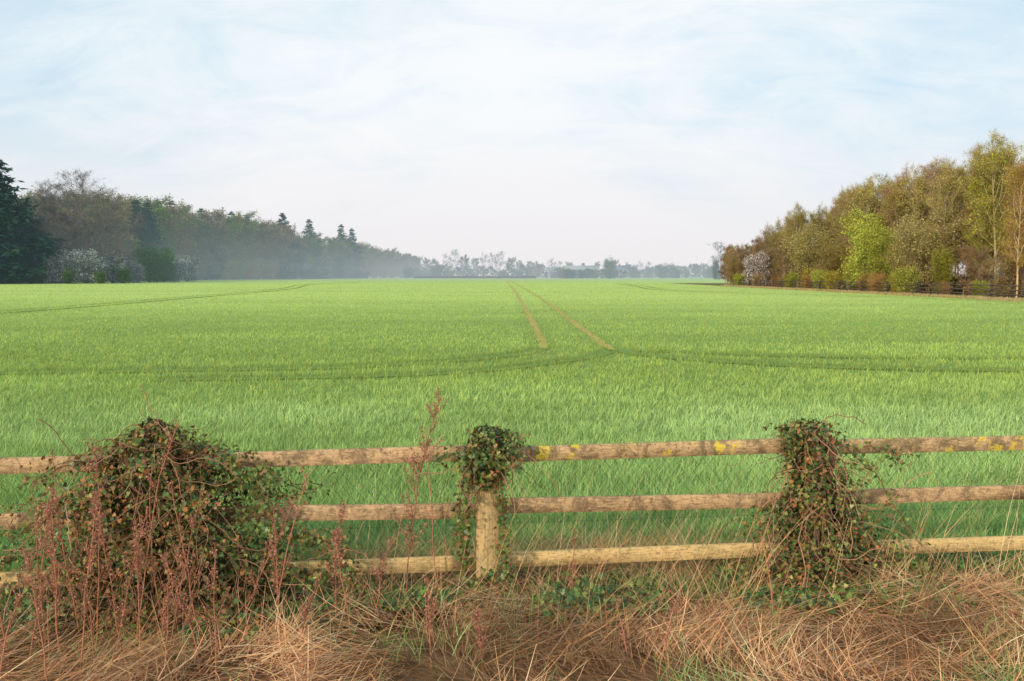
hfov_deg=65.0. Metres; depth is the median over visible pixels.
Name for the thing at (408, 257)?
woodland tree
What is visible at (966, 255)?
shrub
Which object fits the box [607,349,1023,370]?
dirt track
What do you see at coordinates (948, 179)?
birch tree
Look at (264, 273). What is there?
edge bush
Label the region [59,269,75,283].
evergreen bush
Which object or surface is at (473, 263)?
distant tree
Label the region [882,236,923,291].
shrub
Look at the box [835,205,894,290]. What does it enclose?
shrub
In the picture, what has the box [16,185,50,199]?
woodland tree
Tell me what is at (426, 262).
distant tree
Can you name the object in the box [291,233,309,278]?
woodland tree
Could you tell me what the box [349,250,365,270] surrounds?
woodland tree
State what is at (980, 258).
shrub
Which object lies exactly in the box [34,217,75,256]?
woodland tree
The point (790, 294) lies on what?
dirt track
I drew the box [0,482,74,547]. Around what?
ivy vine
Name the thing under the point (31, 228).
spruce tree
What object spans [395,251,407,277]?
woodland tree
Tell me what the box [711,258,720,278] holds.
ivy clad tree
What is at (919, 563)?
ivy vine
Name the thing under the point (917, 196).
birch tree
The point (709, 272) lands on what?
distant bush
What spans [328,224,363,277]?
spruce tree
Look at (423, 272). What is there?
distant bush
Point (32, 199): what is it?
woodland tree
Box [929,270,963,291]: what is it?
undergrowth bush
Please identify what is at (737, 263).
shrub
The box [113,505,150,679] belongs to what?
dock plant
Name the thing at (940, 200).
birch tree
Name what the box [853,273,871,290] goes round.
fence bush
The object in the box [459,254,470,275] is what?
distant tree
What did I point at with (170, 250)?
edge bush
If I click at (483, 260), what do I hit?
distant tree
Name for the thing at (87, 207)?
woodland tree
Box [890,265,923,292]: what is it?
fence bush
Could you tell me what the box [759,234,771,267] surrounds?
woodland tree
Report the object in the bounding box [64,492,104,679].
dock plant
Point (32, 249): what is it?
spruce tree
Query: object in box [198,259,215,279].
edge bush
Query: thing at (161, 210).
woodland tree
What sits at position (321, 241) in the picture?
woodland tree
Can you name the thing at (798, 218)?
birch tree
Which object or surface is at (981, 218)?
birch tree
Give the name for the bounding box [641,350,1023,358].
dirt track
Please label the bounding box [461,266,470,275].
distant bush
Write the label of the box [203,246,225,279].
edge bush
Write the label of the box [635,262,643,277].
distant tree
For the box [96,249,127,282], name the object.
blackthorn bush
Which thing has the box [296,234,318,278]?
woodland tree
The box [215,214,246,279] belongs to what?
woodland tree
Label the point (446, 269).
distant bush
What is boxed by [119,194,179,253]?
woodland tree
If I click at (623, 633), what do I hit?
dock plant
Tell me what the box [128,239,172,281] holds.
evergreen bush
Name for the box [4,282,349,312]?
dirt track
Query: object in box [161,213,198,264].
woodland tree
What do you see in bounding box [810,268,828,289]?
fence bush
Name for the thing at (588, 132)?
sky
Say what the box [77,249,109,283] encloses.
blackthorn bush
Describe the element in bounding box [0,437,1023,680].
dry grass
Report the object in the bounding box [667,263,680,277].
distant bush
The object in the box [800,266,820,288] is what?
fence bush
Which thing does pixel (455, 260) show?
distant tree
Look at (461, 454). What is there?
ivy vine
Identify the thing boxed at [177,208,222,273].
woodland tree
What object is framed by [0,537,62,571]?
ivy vine
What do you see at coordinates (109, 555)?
dock plant
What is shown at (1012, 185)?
birch tree
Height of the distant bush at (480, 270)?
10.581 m
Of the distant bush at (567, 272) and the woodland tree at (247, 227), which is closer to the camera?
the woodland tree at (247, 227)
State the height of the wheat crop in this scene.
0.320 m
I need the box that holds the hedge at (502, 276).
[413,275,535,277]
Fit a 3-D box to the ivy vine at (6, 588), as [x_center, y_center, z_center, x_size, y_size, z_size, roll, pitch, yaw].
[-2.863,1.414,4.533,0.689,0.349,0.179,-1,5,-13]
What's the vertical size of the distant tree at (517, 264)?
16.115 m
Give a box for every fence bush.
[733,272,744,285]
[751,272,764,286]
[769,275,779,286]
[778,276,786,286]
[784,271,799,287]
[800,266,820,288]
[801,273,813,288]
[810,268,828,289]
[821,269,844,289]
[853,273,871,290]
[867,270,886,291]
[888,271,904,292]
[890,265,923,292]
[938,280,953,295]
[964,280,976,296]
[971,280,989,296]
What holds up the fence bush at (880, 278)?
on the ground at (504, 284)
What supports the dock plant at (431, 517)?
on the ground at (504, 284)
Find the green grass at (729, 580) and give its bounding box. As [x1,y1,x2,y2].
[6,553,1023,680]
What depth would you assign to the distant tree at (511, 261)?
674.36 m
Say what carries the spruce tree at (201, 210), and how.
on the ground at (504, 284)
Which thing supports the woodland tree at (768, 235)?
on the ground at (504, 284)
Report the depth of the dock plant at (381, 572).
4.55 m
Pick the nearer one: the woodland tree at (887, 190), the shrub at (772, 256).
the woodland tree at (887, 190)
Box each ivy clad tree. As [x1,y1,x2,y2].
[708,242,725,277]
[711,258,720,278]
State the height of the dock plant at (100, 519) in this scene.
1.206 m
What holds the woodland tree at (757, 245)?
on the ground at (504, 284)
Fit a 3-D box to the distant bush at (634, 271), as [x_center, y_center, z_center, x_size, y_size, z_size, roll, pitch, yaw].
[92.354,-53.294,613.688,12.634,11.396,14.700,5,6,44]
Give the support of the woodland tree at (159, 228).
on the ground at (504, 284)
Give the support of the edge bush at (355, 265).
on the ground at (504, 284)
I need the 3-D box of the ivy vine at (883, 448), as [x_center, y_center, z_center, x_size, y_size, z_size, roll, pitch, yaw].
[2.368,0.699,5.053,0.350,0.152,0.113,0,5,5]
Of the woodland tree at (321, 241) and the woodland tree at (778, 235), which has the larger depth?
the woodland tree at (321, 241)
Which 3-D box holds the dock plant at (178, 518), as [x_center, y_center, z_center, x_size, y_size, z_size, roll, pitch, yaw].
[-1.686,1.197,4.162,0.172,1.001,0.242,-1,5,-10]
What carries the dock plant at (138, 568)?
on the ground at (504, 284)
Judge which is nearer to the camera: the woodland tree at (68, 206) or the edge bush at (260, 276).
the woodland tree at (68, 206)
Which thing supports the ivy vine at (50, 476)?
attached to the ivy plant at (125, 499)
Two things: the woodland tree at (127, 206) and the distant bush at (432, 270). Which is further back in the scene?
the distant bush at (432, 270)
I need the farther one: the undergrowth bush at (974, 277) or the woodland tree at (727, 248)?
the woodland tree at (727, 248)
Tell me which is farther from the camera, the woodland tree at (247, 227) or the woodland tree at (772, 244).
the woodland tree at (247, 227)
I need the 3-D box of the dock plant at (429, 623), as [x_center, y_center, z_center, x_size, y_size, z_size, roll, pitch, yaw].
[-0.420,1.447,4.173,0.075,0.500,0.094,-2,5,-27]
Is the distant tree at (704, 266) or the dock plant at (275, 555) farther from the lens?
the distant tree at (704, 266)
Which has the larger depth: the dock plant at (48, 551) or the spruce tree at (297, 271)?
the spruce tree at (297, 271)
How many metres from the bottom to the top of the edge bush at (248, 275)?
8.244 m
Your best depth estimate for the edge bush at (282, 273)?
422.87 m
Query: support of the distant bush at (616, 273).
on the ground at (504, 284)
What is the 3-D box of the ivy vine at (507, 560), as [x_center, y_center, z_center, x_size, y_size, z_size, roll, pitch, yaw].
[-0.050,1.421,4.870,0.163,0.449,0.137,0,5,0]
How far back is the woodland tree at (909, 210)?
101.81 m
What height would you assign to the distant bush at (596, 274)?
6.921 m
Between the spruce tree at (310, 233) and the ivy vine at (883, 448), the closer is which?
the ivy vine at (883, 448)
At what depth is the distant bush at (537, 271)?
649.13 m
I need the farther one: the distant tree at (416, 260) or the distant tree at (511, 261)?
the distant tree at (416, 260)
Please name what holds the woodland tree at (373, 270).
on the ground at (504, 284)
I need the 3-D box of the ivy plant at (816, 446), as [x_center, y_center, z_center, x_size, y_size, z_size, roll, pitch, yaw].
[1.999,1.063,5.168,1.884,1.228,1.372,2,5,23]
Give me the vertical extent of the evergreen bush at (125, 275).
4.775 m
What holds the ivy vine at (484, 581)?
attached to the wooden fence at (486, 520)
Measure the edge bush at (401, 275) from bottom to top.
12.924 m
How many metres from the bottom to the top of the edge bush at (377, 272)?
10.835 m
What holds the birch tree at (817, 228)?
on the ground at (504, 284)
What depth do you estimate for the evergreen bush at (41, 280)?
196.47 m
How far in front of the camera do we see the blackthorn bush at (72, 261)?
197.77 m
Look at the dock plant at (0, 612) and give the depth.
4.06 m
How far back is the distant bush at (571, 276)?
502.22 m
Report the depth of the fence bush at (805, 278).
111.45 m
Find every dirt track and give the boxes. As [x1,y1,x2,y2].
[1,283,320,310]
[1,348,547,373]
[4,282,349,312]
[178,351,615,380]
[506,280,547,353]
[512,281,617,352]
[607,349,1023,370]
[617,283,1018,302]
[625,283,1019,301]
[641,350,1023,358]
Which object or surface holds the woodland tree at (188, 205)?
on the ground at (504, 284)
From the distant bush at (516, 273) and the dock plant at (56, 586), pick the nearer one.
the dock plant at (56, 586)
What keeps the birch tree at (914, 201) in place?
on the ground at (504, 284)
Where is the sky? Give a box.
[0,0,1023,275]
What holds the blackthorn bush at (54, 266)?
on the ground at (504, 284)
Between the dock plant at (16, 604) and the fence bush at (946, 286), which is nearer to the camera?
the dock plant at (16, 604)
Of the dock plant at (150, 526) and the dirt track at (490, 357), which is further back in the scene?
the dirt track at (490, 357)
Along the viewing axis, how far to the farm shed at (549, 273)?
603.03 m
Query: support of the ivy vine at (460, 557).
attached to the wooden fence at (486, 520)
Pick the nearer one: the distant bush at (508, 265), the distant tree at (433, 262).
the distant bush at (508, 265)
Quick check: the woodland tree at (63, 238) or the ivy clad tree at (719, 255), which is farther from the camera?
the ivy clad tree at (719, 255)
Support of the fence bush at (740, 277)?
on the ground at (504, 284)
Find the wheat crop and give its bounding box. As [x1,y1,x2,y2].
[0,279,1023,595]
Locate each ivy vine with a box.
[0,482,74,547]
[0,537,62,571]
[0,559,67,601]
[17,455,92,491]
[201,450,282,487]
[227,475,296,535]
[228,497,358,554]
[243,551,349,599]
[287,520,359,566]
[322,542,372,608]
[432,444,471,470]
[450,472,476,594]
[452,458,478,596]
[465,566,504,593]
[490,539,515,612]
[492,468,511,573]
[506,447,526,481]
[834,518,930,580]
[836,440,915,536]
[843,540,968,580]
[861,441,919,462]
[885,447,909,471]
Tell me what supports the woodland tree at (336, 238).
on the ground at (504, 284)
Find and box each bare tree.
[16,185,90,262]
[28,179,113,257]
[36,169,132,282]
[66,186,149,280]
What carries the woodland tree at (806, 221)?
on the ground at (504, 284)
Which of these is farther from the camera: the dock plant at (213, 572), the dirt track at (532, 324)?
the dirt track at (532, 324)
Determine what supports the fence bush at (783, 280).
on the ground at (504, 284)
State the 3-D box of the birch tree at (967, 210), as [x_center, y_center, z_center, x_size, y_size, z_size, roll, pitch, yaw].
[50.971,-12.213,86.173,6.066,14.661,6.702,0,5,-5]
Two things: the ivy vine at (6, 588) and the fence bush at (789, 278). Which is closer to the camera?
the ivy vine at (6, 588)
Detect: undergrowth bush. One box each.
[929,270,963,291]
[955,264,997,292]
[958,276,985,292]
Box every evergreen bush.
[8,266,23,283]
[32,262,48,283]
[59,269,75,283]
[93,269,107,283]
[114,265,132,282]
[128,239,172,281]
[150,245,180,281]
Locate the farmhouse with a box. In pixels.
[613,264,627,277]
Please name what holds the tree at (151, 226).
on the ground at (504, 284)
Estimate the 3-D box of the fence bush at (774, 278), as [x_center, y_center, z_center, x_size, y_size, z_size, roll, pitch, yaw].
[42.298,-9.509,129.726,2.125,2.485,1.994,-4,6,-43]
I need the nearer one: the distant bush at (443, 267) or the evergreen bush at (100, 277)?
the evergreen bush at (100, 277)
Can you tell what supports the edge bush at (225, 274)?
on the ground at (504, 284)
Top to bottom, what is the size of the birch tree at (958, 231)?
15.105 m
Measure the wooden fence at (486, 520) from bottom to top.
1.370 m
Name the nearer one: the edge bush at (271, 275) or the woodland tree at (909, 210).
the woodland tree at (909, 210)
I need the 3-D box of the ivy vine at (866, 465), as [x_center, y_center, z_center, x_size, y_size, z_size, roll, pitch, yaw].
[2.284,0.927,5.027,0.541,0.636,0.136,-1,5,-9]
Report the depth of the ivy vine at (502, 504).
4.81 m
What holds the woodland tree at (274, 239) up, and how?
on the ground at (504, 284)
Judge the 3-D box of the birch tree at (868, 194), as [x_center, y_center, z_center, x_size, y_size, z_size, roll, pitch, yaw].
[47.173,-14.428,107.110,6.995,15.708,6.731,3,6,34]
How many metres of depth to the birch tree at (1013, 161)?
81.85 m
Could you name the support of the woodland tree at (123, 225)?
on the ground at (504, 284)
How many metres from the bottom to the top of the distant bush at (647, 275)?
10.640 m
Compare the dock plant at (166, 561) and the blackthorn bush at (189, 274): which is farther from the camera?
the blackthorn bush at (189, 274)
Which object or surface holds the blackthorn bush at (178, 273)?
on the ground at (504, 284)
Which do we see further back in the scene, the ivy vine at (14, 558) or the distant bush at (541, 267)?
the distant bush at (541, 267)
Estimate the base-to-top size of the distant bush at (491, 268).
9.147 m
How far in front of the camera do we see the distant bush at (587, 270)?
502.77 m
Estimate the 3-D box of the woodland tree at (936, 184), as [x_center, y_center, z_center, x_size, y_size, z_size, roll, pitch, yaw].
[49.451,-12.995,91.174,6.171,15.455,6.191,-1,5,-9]
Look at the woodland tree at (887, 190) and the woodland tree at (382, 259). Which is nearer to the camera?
the woodland tree at (887, 190)
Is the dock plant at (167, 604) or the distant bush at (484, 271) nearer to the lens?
the dock plant at (167, 604)
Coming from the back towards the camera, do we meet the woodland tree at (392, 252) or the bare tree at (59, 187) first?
the woodland tree at (392, 252)
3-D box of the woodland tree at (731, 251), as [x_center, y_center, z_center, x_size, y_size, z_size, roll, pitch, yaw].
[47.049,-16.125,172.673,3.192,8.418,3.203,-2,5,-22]
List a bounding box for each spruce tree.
[0,159,66,283]
[0,204,32,283]
[16,202,64,283]
[114,200,160,280]
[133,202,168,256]
[168,200,209,279]
[198,208,226,279]
[227,211,262,278]
[268,212,311,278]
[297,219,332,278]
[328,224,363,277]
[347,228,370,277]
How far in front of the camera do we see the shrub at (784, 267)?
133.23 m
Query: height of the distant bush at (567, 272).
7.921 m
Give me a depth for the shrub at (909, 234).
86.20 m
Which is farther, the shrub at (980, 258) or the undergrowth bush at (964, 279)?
the undergrowth bush at (964, 279)
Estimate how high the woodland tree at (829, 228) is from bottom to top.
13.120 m
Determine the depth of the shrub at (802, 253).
120.45 m
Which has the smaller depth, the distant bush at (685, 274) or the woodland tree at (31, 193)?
the woodland tree at (31, 193)
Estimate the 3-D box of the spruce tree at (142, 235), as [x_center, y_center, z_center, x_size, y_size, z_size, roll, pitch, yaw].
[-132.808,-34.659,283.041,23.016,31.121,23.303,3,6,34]
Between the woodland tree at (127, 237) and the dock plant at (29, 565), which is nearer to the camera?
the dock plant at (29, 565)
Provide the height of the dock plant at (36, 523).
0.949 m
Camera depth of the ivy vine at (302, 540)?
4.68 m
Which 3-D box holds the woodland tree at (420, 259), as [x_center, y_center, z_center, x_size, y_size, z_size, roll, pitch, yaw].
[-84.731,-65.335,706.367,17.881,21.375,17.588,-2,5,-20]
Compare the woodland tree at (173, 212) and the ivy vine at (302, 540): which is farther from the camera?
the woodland tree at (173, 212)
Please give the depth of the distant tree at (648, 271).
557.38 m
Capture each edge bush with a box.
[77,239,115,281]
[122,253,136,267]
[161,244,182,256]
[179,242,204,277]
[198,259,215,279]
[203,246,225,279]
[218,262,233,279]
[227,257,245,279]
[244,264,255,279]
[247,259,268,278]
[261,263,269,278]
[267,259,279,278]
[275,256,293,278]
[300,263,314,278]
[330,256,347,278]
[346,261,360,277]
[370,264,380,277]
[376,265,388,277]
[397,263,407,277]
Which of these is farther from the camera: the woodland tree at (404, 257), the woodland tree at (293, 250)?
the woodland tree at (404, 257)
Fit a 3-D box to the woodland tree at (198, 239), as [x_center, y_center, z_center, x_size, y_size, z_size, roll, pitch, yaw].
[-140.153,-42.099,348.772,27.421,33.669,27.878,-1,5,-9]
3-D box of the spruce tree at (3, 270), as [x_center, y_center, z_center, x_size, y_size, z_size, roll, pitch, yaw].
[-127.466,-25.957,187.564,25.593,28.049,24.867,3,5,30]
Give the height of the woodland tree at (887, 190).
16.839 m
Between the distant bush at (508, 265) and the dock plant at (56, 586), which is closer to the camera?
the dock plant at (56, 586)
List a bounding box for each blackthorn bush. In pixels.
[40,255,72,283]
[56,247,90,283]
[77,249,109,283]
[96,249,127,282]
[124,261,145,282]
[169,254,189,281]
[177,256,199,281]
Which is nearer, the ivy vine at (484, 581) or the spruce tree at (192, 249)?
the ivy vine at (484, 581)
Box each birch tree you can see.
[771,222,796,274]
[779,202,809,285]
[805,208,828,269]
[823,207,839,266]
[825,185,849,287]
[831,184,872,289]
[841,174,889,290]
[861,172,905,260]
[871,177,915,289]
[872,183,915,261]
[891,158,940,290]
[911,168,933,290]
[921,157,959,265]
[923,155,978,273]
[937,165,969,291]
[955,170,1012,292]
[956,128,1023,295]
[961,166,1005,282]
[977,139,1023,261]
[984,145,1015,281]
[996,155,1023,297]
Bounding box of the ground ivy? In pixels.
[0,551,1023,663]
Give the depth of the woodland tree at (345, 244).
519.16 m
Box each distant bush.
[401,265,413,277]
[413,267,422,275]
[416,266,428,275]
[424,264,434,275]
[429,264,441,275]
[434,264,449,275]
[440,264,455,275]
[451,267,462,275]
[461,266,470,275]
[474,265,485,275]
[479,268,489,275]
[485,266,493,275]
[494,269,503,275]
[501,263,514,276]
[513,269,522,276]
[516,263,529,275]
[521,265,534,275]
[533,265,545,277]
[535,264,546,277]
[555,268,566,278]
[561,267,571,278]
[567,270,574,278]
[576,269,584,278]
[584,268,590,278]
[591,269,600,278]
[609,269,619,278]
[615,270,624,277]
[627,264,633,277]
[628,264,638,277]
[644,266,652,277]
[646,266,655,277]
[654,261,672,277]
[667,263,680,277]
[671,268,681,277]
[678,266,692,277]
[686,263,697,276]
[703,264,713,277]
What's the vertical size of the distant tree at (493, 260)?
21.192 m
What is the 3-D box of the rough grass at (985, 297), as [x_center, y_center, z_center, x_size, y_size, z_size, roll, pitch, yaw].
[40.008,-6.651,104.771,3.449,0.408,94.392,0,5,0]
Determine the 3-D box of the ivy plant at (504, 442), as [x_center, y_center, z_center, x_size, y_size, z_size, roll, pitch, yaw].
[-0.075,0.750,4.743,0.678,0.471,0.838,2,5,25]
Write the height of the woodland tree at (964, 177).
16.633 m
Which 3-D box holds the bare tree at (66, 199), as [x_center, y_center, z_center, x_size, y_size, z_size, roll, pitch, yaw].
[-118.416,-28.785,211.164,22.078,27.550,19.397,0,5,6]
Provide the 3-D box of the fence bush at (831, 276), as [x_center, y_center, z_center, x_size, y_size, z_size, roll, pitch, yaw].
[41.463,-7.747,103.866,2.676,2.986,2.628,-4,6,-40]
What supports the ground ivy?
on the ground at (504, 284)
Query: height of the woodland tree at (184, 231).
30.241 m
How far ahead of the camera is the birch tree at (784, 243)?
139.47 m
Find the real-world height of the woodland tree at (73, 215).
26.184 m
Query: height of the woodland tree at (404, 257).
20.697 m
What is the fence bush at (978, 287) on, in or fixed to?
on the ground at (504, 284)
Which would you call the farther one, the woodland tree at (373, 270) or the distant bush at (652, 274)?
the distant bush at (652, 274)
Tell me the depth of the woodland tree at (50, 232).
226.16 m
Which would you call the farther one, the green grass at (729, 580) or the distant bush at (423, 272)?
the distant bush at (423, 272)
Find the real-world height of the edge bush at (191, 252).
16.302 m
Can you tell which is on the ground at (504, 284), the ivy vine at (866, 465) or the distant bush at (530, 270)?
the distant bush at (530, 270)
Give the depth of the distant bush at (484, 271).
578.14 m
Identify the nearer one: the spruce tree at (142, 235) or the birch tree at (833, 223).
the birch tree at (833, 223)
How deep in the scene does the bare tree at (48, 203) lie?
204.11 m
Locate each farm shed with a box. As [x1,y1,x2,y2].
[547,268,559,277]
[563,266,596,277]
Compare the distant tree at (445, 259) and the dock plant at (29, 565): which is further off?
the distant tree at (445, 259)
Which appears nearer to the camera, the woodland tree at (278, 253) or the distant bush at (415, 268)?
the woodland tree at (278, 253)
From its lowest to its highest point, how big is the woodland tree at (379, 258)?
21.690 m
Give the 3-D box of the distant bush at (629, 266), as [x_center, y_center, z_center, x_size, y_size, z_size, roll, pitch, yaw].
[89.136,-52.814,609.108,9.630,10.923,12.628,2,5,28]
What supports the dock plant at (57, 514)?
on the ground at (504, 284)
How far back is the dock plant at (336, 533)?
4.26 m
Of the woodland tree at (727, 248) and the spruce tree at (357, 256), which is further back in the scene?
the spruce tree at (357, 256)
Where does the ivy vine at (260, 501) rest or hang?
attached to the wooden fence at (486, 520)
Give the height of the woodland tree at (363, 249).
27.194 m
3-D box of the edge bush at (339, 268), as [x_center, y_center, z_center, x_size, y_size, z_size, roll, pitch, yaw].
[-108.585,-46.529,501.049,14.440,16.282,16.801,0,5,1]
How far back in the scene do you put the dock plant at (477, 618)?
4.05 m
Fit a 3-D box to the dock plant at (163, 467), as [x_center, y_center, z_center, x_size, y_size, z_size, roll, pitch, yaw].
[-1.925,1.049,4.224,0.375,1.286,0.149,-1,5,-17]
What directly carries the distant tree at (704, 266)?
on the ground at (504, 284)
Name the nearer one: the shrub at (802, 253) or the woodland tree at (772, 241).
the shrub at (802, 253)
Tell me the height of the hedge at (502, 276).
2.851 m
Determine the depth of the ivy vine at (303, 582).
4.68 m
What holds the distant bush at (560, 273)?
on the ground at (504, 284)
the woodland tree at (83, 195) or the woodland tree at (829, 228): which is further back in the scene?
the woodland tree at (83, 195)
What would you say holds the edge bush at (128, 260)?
on the ground at (504, 284)
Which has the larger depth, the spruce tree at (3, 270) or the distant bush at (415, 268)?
the distant bush at (415, 268)
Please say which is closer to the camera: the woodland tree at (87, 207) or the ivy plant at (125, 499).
the ivy plant at (125, 499)
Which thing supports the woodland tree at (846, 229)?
on the ground at (504, 284)
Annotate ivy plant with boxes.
[0,386,369,680]
[412,423,561,517]
[668,414,972,630]
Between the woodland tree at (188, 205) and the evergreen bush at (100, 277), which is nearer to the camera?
the evergreen bush at (100, 277)
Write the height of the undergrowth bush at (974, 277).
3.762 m
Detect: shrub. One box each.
[716,252,732,284]
[721,253,746,284]
[729,245,750,278]
[742,250,769,286]
[762,247,780,284]
[768,236,794,279]
[778,219,842,287]
[814,235,855,289]
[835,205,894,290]
[857,219,904,291]
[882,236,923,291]
[883,205,975,293]
[929,239,958,294]
[954,244,979,295]
[970,245,998,292]
[979,250,1023,297]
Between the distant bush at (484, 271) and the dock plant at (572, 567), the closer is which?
the dock plant at (572, 567)
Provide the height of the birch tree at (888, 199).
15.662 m
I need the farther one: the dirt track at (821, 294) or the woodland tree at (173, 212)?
the woodland tree at (173, 212)
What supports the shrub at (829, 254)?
on the ground at (504, 284)
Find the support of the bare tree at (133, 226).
on the ground at (504, 284)
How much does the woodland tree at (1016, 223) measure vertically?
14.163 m
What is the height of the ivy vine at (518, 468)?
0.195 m
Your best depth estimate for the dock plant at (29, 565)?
3.67 m
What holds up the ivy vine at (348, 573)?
attached to the wooden fence at (486, 520)
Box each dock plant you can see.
[0,485,13,673]
[0,564,37,673]
[19,547,54,680]
[22,486,52,656]
[28,487,56,679]
[34,448,83,652]
[36,523,59,667]
[41,506,65,671]
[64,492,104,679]
[73,437,111,656]
[83,537,95,678]
[91,480,123,659]
[110,419,180,648]
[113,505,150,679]
[128,518,147,670]
[140,457,164,658]
[153,565,175,680]
[159,549,201,679]
[166,478,207,665]
[167,485,213,674]
[198,544,230,679]
[232,494,299,653]
[268,508,283,660]
[271,467,313,613]
[292,570,321,678]
[316,500,348,625]
[329,526,359,653]
[369,531,399,632]
[391,385,449,621]
[422,433,446,607]
[422,572,436,667]
[473,603,487,671]
[568,523,579,623]
[612,593,628,671]
[658,582,682,674]
[760,536,775,622]
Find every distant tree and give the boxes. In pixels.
[412,257,422,275]
[422,257,431,267]
[430,258,439,267]
[442,254,450,274]
[449,250,462,272]
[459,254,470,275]
[467,258,479,273]
[480,252,490,269]
[488,252,498,271]
[494,250,506,269]
[506,257,516,275]
[516,260,523,274]
[547,257,556,272]
[601,255,616,278]
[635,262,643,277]
[644,262,653,273]
[700,263,708,277]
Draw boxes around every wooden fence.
[0,429,1023,612]
[733,279,1023,297]
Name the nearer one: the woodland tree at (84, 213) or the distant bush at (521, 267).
the woodland tree at (84, 213)
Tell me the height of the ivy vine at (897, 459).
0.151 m
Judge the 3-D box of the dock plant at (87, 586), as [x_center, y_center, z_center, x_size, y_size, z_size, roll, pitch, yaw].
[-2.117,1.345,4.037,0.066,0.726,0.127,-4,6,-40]
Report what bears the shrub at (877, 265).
on the ground at (504, 284)
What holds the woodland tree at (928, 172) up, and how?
on the ground at (504, 284)
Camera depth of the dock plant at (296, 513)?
4.43 m
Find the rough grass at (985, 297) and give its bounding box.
[720,284,1023,301]
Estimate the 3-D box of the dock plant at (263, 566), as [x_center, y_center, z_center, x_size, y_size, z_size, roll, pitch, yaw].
[-1.330,1.256,4.329,0.364,0.859,0.151,-2,5,-22]
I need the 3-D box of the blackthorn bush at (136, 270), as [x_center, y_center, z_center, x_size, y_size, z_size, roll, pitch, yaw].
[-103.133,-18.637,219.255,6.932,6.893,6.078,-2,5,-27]
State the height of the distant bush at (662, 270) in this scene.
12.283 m
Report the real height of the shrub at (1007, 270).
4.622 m
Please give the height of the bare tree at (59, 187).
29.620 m
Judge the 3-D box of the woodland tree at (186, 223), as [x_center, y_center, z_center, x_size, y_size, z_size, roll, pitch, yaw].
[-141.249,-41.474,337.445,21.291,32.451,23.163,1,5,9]
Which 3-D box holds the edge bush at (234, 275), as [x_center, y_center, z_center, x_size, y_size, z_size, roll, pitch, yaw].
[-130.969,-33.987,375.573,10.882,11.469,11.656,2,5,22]
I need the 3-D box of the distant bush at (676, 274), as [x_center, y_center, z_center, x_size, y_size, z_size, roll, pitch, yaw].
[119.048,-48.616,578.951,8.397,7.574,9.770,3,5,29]
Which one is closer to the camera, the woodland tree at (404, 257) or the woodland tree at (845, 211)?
the woodland tree at (845, 211)
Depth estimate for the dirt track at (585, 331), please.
32.11 m
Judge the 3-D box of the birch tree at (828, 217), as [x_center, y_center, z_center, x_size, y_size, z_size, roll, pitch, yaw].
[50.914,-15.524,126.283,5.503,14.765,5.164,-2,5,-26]
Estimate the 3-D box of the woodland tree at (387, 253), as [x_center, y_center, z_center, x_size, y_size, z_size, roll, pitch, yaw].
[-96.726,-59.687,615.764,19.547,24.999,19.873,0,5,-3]
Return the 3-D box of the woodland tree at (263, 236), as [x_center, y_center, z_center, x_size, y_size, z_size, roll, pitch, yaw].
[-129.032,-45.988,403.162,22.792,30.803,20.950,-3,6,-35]
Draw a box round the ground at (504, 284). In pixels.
[0,276,1023,680]
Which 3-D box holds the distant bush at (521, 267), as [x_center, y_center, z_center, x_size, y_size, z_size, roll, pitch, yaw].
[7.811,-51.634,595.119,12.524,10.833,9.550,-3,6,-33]
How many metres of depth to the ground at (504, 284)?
18.32 m
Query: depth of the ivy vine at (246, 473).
4.61 m
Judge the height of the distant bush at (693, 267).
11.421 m
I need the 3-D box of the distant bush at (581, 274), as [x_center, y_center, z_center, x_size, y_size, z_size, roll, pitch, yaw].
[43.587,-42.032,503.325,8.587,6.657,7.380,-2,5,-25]
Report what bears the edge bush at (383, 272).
on the ground at (504, 284)
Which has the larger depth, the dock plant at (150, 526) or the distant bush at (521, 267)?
the distant bush at (521, 267)
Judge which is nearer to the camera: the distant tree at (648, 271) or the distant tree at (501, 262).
the distant tree at (648, 271)
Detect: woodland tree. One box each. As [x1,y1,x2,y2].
[15,192,61,211]
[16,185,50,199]
[28,193,93,255]
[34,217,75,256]
[39,215,63,258]
[48,196,92,258]
[49,195,100,246]
[52,196,102,242]
[61,190,120,253]
[62,188,127,233]
[86,189,161,248]
[87,202,141,267]
[92,199,140,263]
[115,209,167,245]
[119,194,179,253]
[123,193,181,252]
[125,193,198,259]
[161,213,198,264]
[164,215,196,261]
[167,205,220,273]
[171,206,206,269]
[175,203,200,243]
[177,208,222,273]
[195,218,234,278]
[198,207,235,279]
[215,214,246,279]
[227,212,264,277]
[230,209,269,279]
[238,220,279,272]
[245,222,285,273]
[250,219,288,278]
[264,220,301,278]
[269,223,305,276]
[273,220,312,273]
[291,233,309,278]
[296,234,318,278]
[299,232,327,274]
[322,235,343,270]
[324,237,350,278]
[326,237,356,274]
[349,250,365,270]
[357,242,370,273]
[366,251,378,276]
[367,246,380,277]
[372,253,384,277]
[373,250,386,276]
[379,248,396,277]
[385,247,399,277]
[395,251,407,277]
[398,255,409,265]
[404,253,416,267]
[412,255,424,269]
[720,245,732,278]
[724,247,735,274]
[731,243,744,278]
[740,243,751,277]
[749,235,765,257]
[757,222,779,276]
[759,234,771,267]
[762,229,778,274]
[766,231,780,273]
[767,217,792,280]
[782,212,811,285]
[799,201,832,259]
[814,214,838,268]
[820,182,854,281]
[829,186,859,287]
[835,181,876,289]
[839,180,880,276]
[874,162,919,289]
[893,185,926,264]
[902,156,953,290]
[916,158,969,266]
[950,143,1013,286]
[950,159,1005,276]
[999,154,1023,294]
[1000,169,1023,270]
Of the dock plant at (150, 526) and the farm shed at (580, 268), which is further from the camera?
the farm shed at (580, 268)

